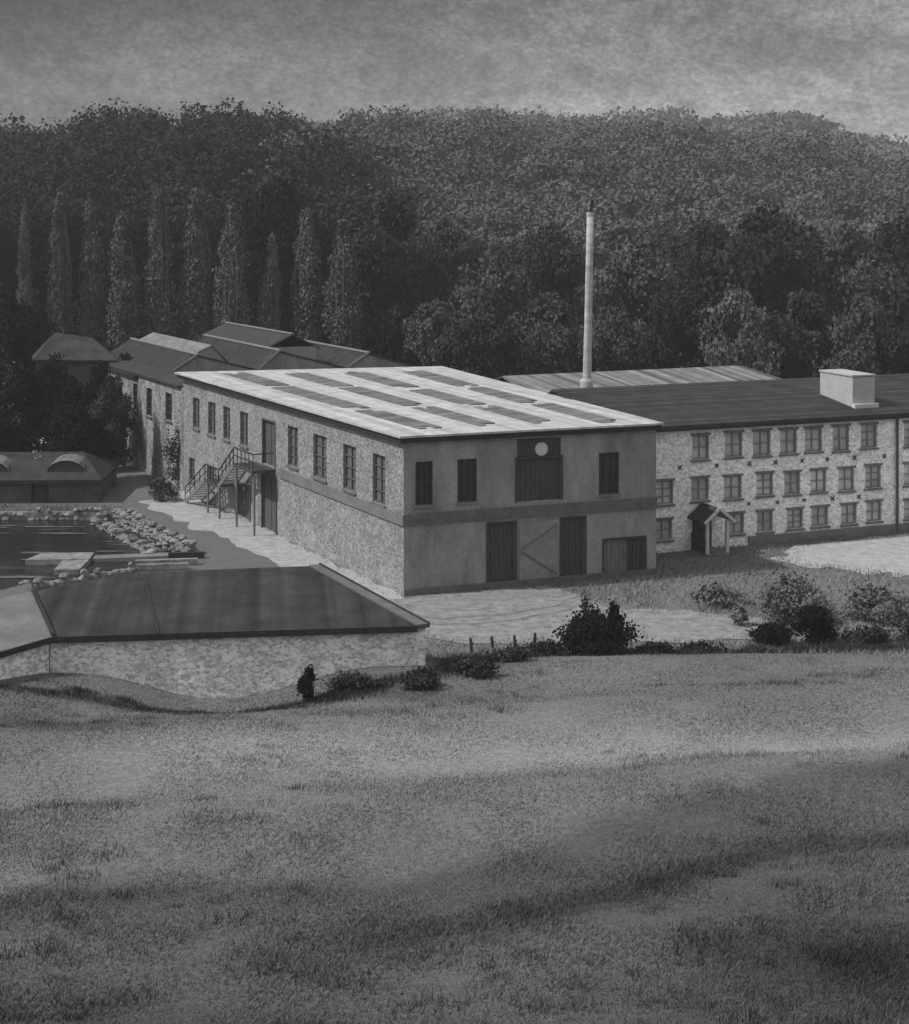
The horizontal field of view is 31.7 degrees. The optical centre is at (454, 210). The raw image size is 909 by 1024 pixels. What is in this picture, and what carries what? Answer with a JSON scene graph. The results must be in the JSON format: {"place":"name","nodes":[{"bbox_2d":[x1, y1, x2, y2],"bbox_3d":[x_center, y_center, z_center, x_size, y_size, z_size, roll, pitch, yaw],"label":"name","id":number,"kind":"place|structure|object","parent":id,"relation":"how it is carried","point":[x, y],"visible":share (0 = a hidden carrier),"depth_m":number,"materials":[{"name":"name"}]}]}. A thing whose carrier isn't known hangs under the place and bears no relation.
{"place":"outdoors","nodes":[
{"label":"outdoors","id":0,"kind":"place"},
{"bbox_2d":[0,520,171,589],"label":"pond water","id":1,"kind":"structure","parent":0,"point":[18,540],"depth_m":90.85,"materials":[{"name":"black liquid"}]},
{"bbox_2d":[25,552,167,574],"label":"stone jetty","id":2,"kind":"object","parent":1,"relation":"in","point":[73,563],"visible":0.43,"depth_m":86.47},
{"bbox_2d":[90,518,159,553],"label":"stone wall","id":3,"kind":"structure","parent":1,"relation":"in","point":[116,531],"depth_m":92.03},
{"bbox_2d":[113,495,279,570],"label":"road","id":4,"kind":"structure","parent":0,"point":[222,553],"depth_m":89.47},
{"bbox_2d":[138,491,403,598],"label":"gravel verge","id":5,"kind":"structure","parent":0,"point":[280,551],"depth_m":92.45,"materials":[{"name":"gravel"}]},
{"bbox_2d":[0,146,908,1023],"bbox_3d":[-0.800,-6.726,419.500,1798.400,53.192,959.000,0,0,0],"label":"ground","id":6,"kind":"structure","parent":0,"point":[132,480],"depth_m":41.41,"materials":[{"name":"plant"}]},
{"bbox_2d":[0,219,38,299],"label":"broadleaf tree","id":7,"kind":"object","parent":6,"relation":"on","point":[8,259],"visible":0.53,"depth_m":174.77,"materials":[{"name":"grey plant"}]},
{"bbox_2d":[0,290,42,430],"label":"broadleaf tree","id":8,"kind":"object","parent":6,"relation":"on","point":[17,339],"visible":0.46,"depth_m":127.19,"materials":[{"name":"grey plant"}]},
{"bbox_2d":[15,198,33,310],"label":"poplar tree","id":9,"kind":"object","parent":6,"relation":"on","point":[25,288],"visible":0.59,"depth_m":149.70,"materials":[{"name":"grey plant"}]},
{"bbox_2d":[0,356,63,451],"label":"broadleaf tree","id":10,"kind":"object","parent":6,"relation":"on","point":[28,430],"visible":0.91,"depth_m":113.06,"materials":[{"name":"grey plant"}]},
{"bbox_2d":[1,301,62,370],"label":"broadleaf tree","id":11,"kind":"object","parent":6,"relation":"on","point":[42,314],"visible":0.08,"depth_m":140.14,"materials":[{"name":"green plant"}]},
{"bbox_2d":[0,506,107,519],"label":"stone wall","id":12,"kind":"structure","parent":6,"relation":"on","point":[85,513],"depth_m":98.42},
{"bbox_2d":[46,191,74,334],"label":"poplar tree","id":13,"kind":"object","parent":6,"relation":"on","point":[60,308],"visible":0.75,"depth_m":150.35,"materials":[{"name":"grey plant"}]},
{"bbox_2d":[26,205,94,306],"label":"broadleaf tree","id":14,"kind":"object","parent":6,"relation":"on","point":[71,242],"visible":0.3,"depth_m":172.62,"materials":[{"name":"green plant"}]},
{"bbox_2d":[0,452,121,502],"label":"building","id":15,"kind":"structure","parent":6,"relation":"on","point":[69,477],"depth_m":103.29,"materials":[{"name":"stone"}]},
{"bbox_2d":[34,352,93,447],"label":"broadleaf tree","id":16,"kind":"object","parent":6,"relation":"on","point":[66,392],"visible":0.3,"depth_m":121.24,"materials":[{"name":"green plant"}]},
{"bbox_2d":[32,332,117,451],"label":"cottage","id":17,"kind":"structure","parent":6,"relation":"on","point":[83,354],"depth_m":124.64,"materials":[{"name":"stone"}]},
{"bbox_2d":[18,562,136,590],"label":"stone wall","id":18,"kind":"structure","parent":6,"relation":"on","point":[41,583],"depth_m":80.82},
{"bbox_2d":[40,396,118,459],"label":"broadleaf tree","id":19,"kind":"object","parent":6,"relation":"on","point":[87,436],"visible":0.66,"depth_m":108.30,"materials":[{"name":"grey plant"}]},
{"bbox_2d":[76,197,106,344],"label":"poplar tree","id":20,"kind":"object","parent":6,"relation":"on","point":[91,310],"visible":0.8,"depth_m":151.11,"materials":[{"name":"grey plant"}]},
{"bbox_2d":[81,360,134,457],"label":"broadleaf tree","id":21,"kind":"object","parent":6,"relation":"on","point":[93,390],"visible":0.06,"depth_m":115.31,"materials":[{"name":"grey plant"}]},
{"bbox_2d":[87,374,134,467],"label":"broadleaf tree","id":22,"kind":"object","parent":6,"relation":"on","point":[114,417],"visible":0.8,"depth_m":111.43,"materials":[{"name":"grey plant"}]},
{"bbox_2d":[105,209,142,350],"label":"poplar tree","id":23,"kind":"object","parent":6,"relation":"on","point":[123,318],"visible":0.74,"depth_m":149.33,"materials":[{"name":"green plant"}]},
{"bbox_2d":[98,220,153,303],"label":"broadleaf tree","id":24,"kind":"object","parent":6,"relation":"on","point":[139,249],"visible":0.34,"depth_m":171.06,"materials":[{"name":"grey plant"}]},
{"bbox_2d":[111,508,196,551],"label":"stone wall","id":25,"kind":"structure","parent":6,"relation":"on","point":[135,521],"depth_m":92.05,"materials":[{"name":"stone"}]},
{"bbox_2d":[127,208,189,289],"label":"broadleaf tree","id":26,"kind":"object","parent":6,"relation":"on","point":[140,231],"visible":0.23,"depth_m":175.14,"materials":[{"name":"grey plant"}]},
{"bbox_2d":[142,187,177,336],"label":"poplar tree","id":27,"kind":"object","parent":6,"relation":"on","point":[160,303],"visible":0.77,"depth_m":150.24,"materials":[{"name":"grey plant"}]},
{"bbox_2d":[146,475,180,502],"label":"shrub","id":28,"kind":"object","parent":6,"relation":"on","point":[160,486],"visible":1,"depth_m":103.35,"materials":[{"name":"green plant"}]},
{"bbox_2d":[159,410,180,486],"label":"shrub","id":29,"kind":"object","parent":6,"relation":"on","point":[176,470],"visible":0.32,"depth_m":108.29,"materials":[{"name":"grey plant"}]},
{"bbox_2d":[177,188,212,341],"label":"poplar tree","id":30,"kind":"object","parent":6,"relation":"on","point":[196,322],"visible":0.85,"depth_m":150.84,"materials":[{"name":"grey plant"}]},
{"bbox_2d":[0,563,429,698],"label":"shed","id":31,"kind":"structure","parent":6,"relation":"on","point":[225,633],"depth_m":61.58,"materials":[{"name":"stone"}]},
{"bbox_2d":[0,97,441,245],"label":"dark woodland","id":32,"kind":"object","parent":6,"relation":"on","point":[109,164],"visible":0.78,"depth_m":205.47,"materials":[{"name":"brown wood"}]},
{"bbox_2d":[203,224,245,293],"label":"broadleaf tree","id":33,"kind":"object","parent":6,"relation":"on","point":[215,233],"visible":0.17,"depth_m":172.40,"materials":[{"name":"grey plant"}]},
{"bbox_2d":[211,203,249,325],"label":"poplar tree","id":34,"kind":"object","parent":6,"relation":"on","point":[232,292],"visible":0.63,"depth_m":149.56,"materials":[{"name":"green plant"}]},
{"bbox_2d":[98,322,416,489],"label":"sawtooth shed","id":35,"kind":"structure","parent":6,"relation":"on","point":[153,384],"depth_m":119.18,"materials":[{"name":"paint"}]},
{"bbox_2d":[256,233,282,330],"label":"poplar tree","id":36,"kind":"object","parent":6,"relation":"on","point":[267,305],"visible":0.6,"depth_m":150.35,"materials":[{"name":"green plant"}]},
{"bbox_2d":[239,173,324,330],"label":"broadleaf tree","id":37,"kind":"object","parent":6,"relation":"on","point":[278,212],"visible":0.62,"depth_m":161.76,"materials":[{"name":"grey plant"}]},
{"bbox_2d":[285,207,324,341],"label":"poplar tree","id":38,"kind":"object","parent":6,"relation":"on","point":[301,312],"visible":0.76,"depth_m":151.05,"materials":[{"name":"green plant"}]},
{"bbox_2d":[295,664,317,700],"bbox_3d":[-5.414,17.259,58.531,0.834,1.438,0.966,0,0,0],"label":"bush","id":39,"kind":"object","parent":6,"relation":"on","point":[305,686],"visible":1,"depth_m":58.42,"materials":[{"name":"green plant"}]},
{"bbox_2d":[292,205,335,282],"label":"broadleaf tree","id":40,"kind":"object","parent":6,"relation":"on","point":[324,236],"visible":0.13,"depth_m":175.05,"materials":[{"name":"grey plant"}]},
{"bbox_2d":[321,218,364,349],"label":"poplar tree","id":41,"kind":"object","parent":6,"relation":"on","point":[344,311],"visible":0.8,"depth_m":149.47,"materials":[{"name":"grey plant"}]},
{"bbox_2d":[299,239,388,350],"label":"broadleaf tree","id":42,"kind":"object","parent":6,"relation":"on","point":[323,275],"visible":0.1,"depth_m":154.80,"materials":[{"name":"grey plant"}]},
{"bbox_2d":[322,669,393,692],"bbox_3d":[-3.477,17.364,59.251,2.853,0.895,1.146,0,0,0],"label":"scrub","id":43,"kind":"object","parent":6,"relation":"on","point":[354,681],"visible":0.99,"depth_m":59.03,"materials":[{"name":"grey plant"}]},
{"bbox_2d":[317,188,436,351],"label":"broadleaf tree","id":44,"kind":"object","parent":6,"relation":"on","point":[396,262],"visible":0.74,"depth_m":155.93,"materials":[{"name":"black plant"}]},
{"bbox_2d":[381,326,420,366],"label":"broadleaf tree","id":45,"kind":"object","parent":6,"relation":"on","point":[412,358],"visible":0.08,"depth_m":127.80,"materials":[{"name":"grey plant"}]},
{"bbox_2d":[389,664,443,691],"bbox_3d":[-1.387,17.319,59.352,2.042,0.952,1.294,0,0,0],"label":"scrub","id":46,"kind":"object","parent":6,"relation":"on","point":[422,678],"visible":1,"depth_m":59.17,"materials":[{"name":"grey plant"}]},
{"bbox_2d":[174,366,663,596],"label":"mill building","id":47,"kind":"structure","parent":6,"relation":"on","point":[414,481],"depth_m":82.21,"materials":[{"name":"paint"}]},
{"bbox_2d":[235,480,250,521],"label":"door","id":48,"kind":"structure","parent":47,"relation":"in","point":[244,490],"depth_m":97.73,"materials":[{"name":"paint"}]},
{"bbox_2d":[262,417,275,467],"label":"door","id":49,"kind":"structure","parent":47,"relation":"in","point":[270,430],"depth_m":93.92,"materials":[{"name":"paint"}]},
{"bbox_2d":[261,473,276,533],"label":"door","id":50,"kind":"structure","parent":47,"relation":"in","point":[270,518],"depth_m":93.92,"materials":[{"name":"paint"}]},
{"bbox_2d":[311,434,326,482],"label":"window","id":51,"kind":"structure","parent":47,"relation":"in","point":[320,441],"depth_m":87.44,"materials":[{"name":"glass"}]},
{"bbox_2d":[341,444,355,494],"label":"window","id":52,"kind":"structure","parent":47,"relation":"in","point":[350,451],"depth_m":83.96,"materials":[{"name":"glass"}]},
{"bbox_2d":[370,453,385,507],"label":"window","id":53,"kind":"structure","parent":47,"relation":"in","point":[379,461],"depth_m":80.82,"materials":[{"name":"glass"}]},
{"bbox_2d":[414,461,434,508],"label":"window","id":54,"kind":"structure","parent":47,"relation":"in","point":[423,470],"depth_m":78.53,"materials":[{"name":"glass"}]},
{"bbox_2d":[456,459,478,505],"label":"window","id":55,"kind":"structure","parent":47,"relation":"in","point":[466,468],"depth_m":79.30,"materials":[{"name":"paint"}]},
{"bbox_2d":[486,520,516,582],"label":"door","id":56,"kind":"structure","parent":47,"relation":"in","point":[500,540],"depth_m":79.90,"materials":[{"name":"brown wood"}]},
{"bbox_2d":[519,519,557,579],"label":"sliding door","id":57,"kind":"structure","parent":47,"relation":"in","point":[538,540],"depth_m":80.37,"materials":[{"name":"wood"}]},
{"bbox_2d":[515,454,562,502],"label":"hoist door","id":58,"kind":"structure","parent":47,"relation":"in","point":[537,477],"depth_m":80.59,"materials":[{"name":"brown wood"}]},
{"bbox_2d":[560,515,586,575],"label":"door","id":59,"kind":"structure","parent":47,"relation":"in","point":[571,527],"depth_m":81.26,"materials":[{"name":"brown wood"}]},
{"bbox_2d":[597,452,621,497],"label":"window","id":60,"kind":"structure","parent":47,"relation":"in","point":[608,462],"depth_m":81.96,"materials":[{"name":"paint"}]},
{"bbox_2d":[602,537,629,572],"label":"door","id":61,"kind":"structure","parent":47,"relation":"in","point":[614,550],"depth_m":82.04,"materials":[{"name":"grey wood"}]},
{"bbox_2d":[629,535,646,569],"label":"door","id":62,"kind":"structure","parent":47,"relation":"in","point":[636,561],"depth_m":82.46,"materials":[{"name":"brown wood"}]},
{"bbox_2d":[401,297,464,370],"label":"broadleaf tree","id":63,"kind":"object","parent":6,"relation":"on","point":[437,319],"visible":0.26,"depth_m":135.85,"materials":[{"name":"grey plant"}]},
{"bbox_2d":[407,217,482,337],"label":"broadleaf tree","id":64,"kind":"object","parent":6,"relation":"on","point":[445,260],"visible":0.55,"depth_m":164.31,"materials":[{"name":"grey plant"}]},
{"bbox_2d":[0,196,893,378],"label":"undergrowth","id":65,"kind":"object","parent":6,"relation":"on","point":[253,320],"visible":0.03,"depth_m":162.28,"materials":[{"name":"black plant"}]},
{"bbox_2d":[452,656,503,680],"bbox_3d":[0.879,17.338,60.747,2.030,0.826,1.020,0,0,0],"label":"scrub","id":66,"kind":"object","parent":6,"relation":"on","point":[466,666],"visible":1,"depth_m":60.70,"materials":[{"name":"grey plant"}]},
{"bbox_2d":[430,302,527,378],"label":"broadleaf tree","id":67,"kind":"object","parent":6,"relation":"on","point":[490,356],"visible":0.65,"depth_m":129.29,"materials":[{"name":"grey plant"}]},
{"bbox_2d":[447,237,541,358],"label":"broadleaf tree","id":68,"kind":"object","parent":6,"relation":"on","point":[495,291],"visible":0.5,"depth_m":147.49,"materials":[{"name":"grey plant"}]},
{"bbox_2d":[475,644,534,663],"bbox_3d":[2.070,17.496,63.135,2.363,0.778,1.056,0,0,-15],"label":"scrub","id":69,"kind":"object","parent":6,"relation":"on","point":[512,654],"visible":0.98,"depth_m":63.06,"materials":[{"name":"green plant"}]},
{"bbox_2d":[508,290,583,374],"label":"broadleaf tree","id":70,"kind":"object","parent":6,"relation":"on","point":[551,335],"visible":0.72,"depth_m":132.84,"materials":[{"name":"grey plant"}]},
{"bbox_2d":[507,217,585,322],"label":"broadleaf tree","id":71,"kind":"object","parent":6,"relation":"on","point":[549,250],"visible":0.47,"depth_m":156.20,"materials":[{"name":"grey plant"}]},
{"bbox_2d":[241,104,908,271],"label":"hillside woodland","id":72,"kind":"object","parent":6,"relation":"on","point":[623,168],"visible":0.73,"depth_m":264.34,"materials":[{"name":"plant"}]},
{"bbox_2d":[559,230,617,313],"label":"broadleaf tree","id":73,"kind":"object","parent":6,"relation":"on","point":[599,261],"visible":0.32,"depth_m":180.10,"materials":[{"name":"grey plant"}]},
{"bbox_2d":[548,602,644,655],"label":"bush","id":74,"kind":"object","parent":6,"relation":"on","point":[579,638],"visible":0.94,"depth_m":65.47,"materials":[{"name":"black plant"}]},
{"bbox_2d":[293,103,908,165],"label":"ridge woodland","id":75,"kind":"object","parent":6,"relation":"on","point":[793,123],"visible":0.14,"depth_m":649.78,"materials":[{"name":"plant"}]},
{"bbox_2d":[576,304,664,371],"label":"broadleaf tree","id":76,"kind":"object","parent":6,"relation":"on","point":[619,347],"visible":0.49,"depth_m":128.90,"materials":[{"name":"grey plant"}]},
{"bbox_2d":[584,231,686,366],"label":"broadleaf tree","id":77,"kind":"object","parent":6,"relation":"on","point":[640,290],"visible":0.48,"depth_m":148.50,"materials":[{"name":"grey plant"}]},
{"bbox_2d":[495,365,781,392],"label":"shed","id":78,"kind":"structure","parent":6,"relation":"on","point":[546,383],"depth_m":104.32,"materials":[{"name":"grey metal"}]},
{"bbox_2d":[641,223,689,258],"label":"broadleaf tree","id":79,"kind":"object","parent":6,"relation":"on","point":[662,237],"visible":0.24,"depth_m":195.74,"materials":[{"name":"grey plant"}]},
{"bbox_2d":[629,279,716,369],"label":"broadleaf tree","id":80,"kind":"object","parent":6,"relation":"on","point":[676,318],"visible":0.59,"depth_m":134.30,"materials":[{"name":"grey plant"}]},
{"bbox_2d":[661,219,742,359],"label":"broadleaf tree","id":81,"kind":"object","parent":6,"relation":"on","point":[704,233],"visible":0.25,"depth_m":156.53,"materials":[{"name":"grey plant"}]},
{"bbox_2d":[688,582,748,609],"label":"bush","id":82,"kind":"object","parent":6,"relation":"on","point":[715,594],"visible":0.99,"depth_m":76.07,"materials":[{"name":"grey plant"}]},
{"bbox_2d":[547,369,908,556],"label":"spinning mill","id":83,"kind":"object","parent":6,"relation":"on","point":[825,454],"visible":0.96,"depth_m":91.48,"materials":[{"name":"stone"}]},
{"bbox_2d":[690,475,710,503],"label":"window","id":84,"kind":"structure","parent":83,"relation":"in","point":[699,484],"depth_m":88.83,"materials":[{"name":"glass"}]},
{"bbox_2d":[691,433,710,461],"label":"window","id":85,"kind":"structure","parent":83,"relation":"in","point":[699,440],"depth_m":88.86,"materials":[{"name":"glass"}]},
{"bbox_2d":[722,473,743,501],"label":"window","id":86,"kind":"structure","parent":83,"relation":"in","point":[732,482],"depth_m":89.62,"materials":[{"name":"glass"}]},
{"bbox_2d":[723,430,744,459],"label":"window","id":87,"kind":"structure","parent":83,"relation":"in","point":[732,438],"depth_m":89.62,"materials":[{"name":"glass"}]},
{"bbox_2d":[752,428,772,458],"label":"window","id":88,"kind":"structure","parent":83,"relation":"in","point":[761,437],"depth_m":90.30,"materials":[{"name":"glass"}]},
{"bbox_2d":[779,427,798,456],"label":"window","id":89,"kind":"structure","parent":83,"relation":"in","point":[787,435],"depth_m":90.94,"materials":[{"name":"glass"}]},
{"bbox_2d":[804,425,823,453],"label":"window","id":90,"kind":"structure","parent":83,"relation":"in","point":[812,433],"depth_m":91.54,"materials":[{"name":"glass"}]},
{"bbox_2d":[831,424,851,453],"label":"window","id":91,"kind":"structure","parent":83,"relation":"in","point":[840,431],"depth_m":92.24,"materials":[{"name":"grey paint"}]},
{"bbox_2d":[695,283,785,377],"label":"broadleaf tree","id":92,"kind":"object","parent":6,"relation":"on","point":[725,345],"visible":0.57,"depth_m":130.48,"materials":[{"name":"grey plant"}]},
{"bbox_2d":[684,198,839,353],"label":"broadleaf tree","id":93,"kind":"object","parent":6,"relation":"on","point":[761,253],"visible":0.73,"depth_m":149.13,"materials":[{"name":"black plant"}]},
{"bbox_2d":[745,619,794,647],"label":"bush","id":94,"kind":"object","parent":6,"relation":"on","point":[773,633],"visible":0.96,"depth_m":69.09,"materials":[{"name":"black plant"}]},
{"bbox_2d":[753,288,837,378],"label":"broadleaf tree","id":95,"kind":"object","parent":6,"relation":"on","point":[801,344],"visible":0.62,"depth_m":132.61,"materials":[{"name":"grey plant"}]},
{"bbox_2d":[753,566,847,630],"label":"bush","id":96,"kind":"object","parent":6,"relation":"on","point":[790,596],"visible":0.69,"depth_m":72.79,"materials":[{"name":"grey plant"}]},
{"bbox_2d":[782,600,839,645],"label":"bush","id":97,"kind":"object","parent":6,"relation":"on","point":[815,620],"visible":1,"depth_m":69.27,"materials":[{"name":"black plant"}]},
{"bbox_2d":[791,223,907,368],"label":"broadleaf tree","id":98,"kind":"object","parent":6,"relation":"on","point":[844,274],"visible":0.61,"depth_m":149.25,"materials":[{"name":"grey plant"}]},
{"bbox_2d":[805,293,908,377],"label":"broadleaf tree","id":99,"kind":"object","parent":6,"relation":"on","point":[863,321],"visible":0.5,"depth_m":128.61,"materials":[{"name":"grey plant"}]},
{"bbox_2d":[836,623,897,644],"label":"scrub","id":100,"kind":"object","parent":6,"relation":"on","point":[874,634],"visible":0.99,"depth_m":69.51,"materials":[{"name":"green plant"}]},
{"bbox_2d":[840,580,908,628],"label":"bush","id":101,"kind":"object","parent":6,"relation":"on","point":[878,604],"visible":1,"depth_m":73.36,"materials":[{"name":"grey plant"}]},
{"bbox_2d":[870,208,908,331],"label":"broadleaf tree","id":102,"kind":"object","parent":6,"relation":"on","point":[892,244],"visible":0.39,"depth_m":154.22,"materials":[{"name":"grey plant"}]},
{"bbox_2d":[870,283,908,374],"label":"broadleaf tree","id":103,"kind":"object","parent":6,"relation":"on","point":[898,307],"visible":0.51,"depth_m":131.02,"materials":[{"name":"grey plant"}]},
{"bbox_2d":[0,0,908,142],"label":"sky","id":104,"kind":"structure","parent":0,"point":[846,62],"materials":[{"name":"grey"}]},
{"bbox_2d":[388,586,772,643],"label":"yard","id":105,"kind":"structure","parent":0,"point":[672,624],"depth_m":73.62,"materials":[{"name":"gravel"}]},
{"bbox_2d":[580,199,593,387],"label":"factory chimney","id":106,"kind":"object","parent":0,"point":[586,380],"visible":0.83,"depth_m":97.70,"materials":[{"name":"brick"}]},
{"bbox_2d":[770,533,908,576],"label":"forecourt","id":107,"kind":"structure","parent":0,"point":[891,553],"depth_m":87.08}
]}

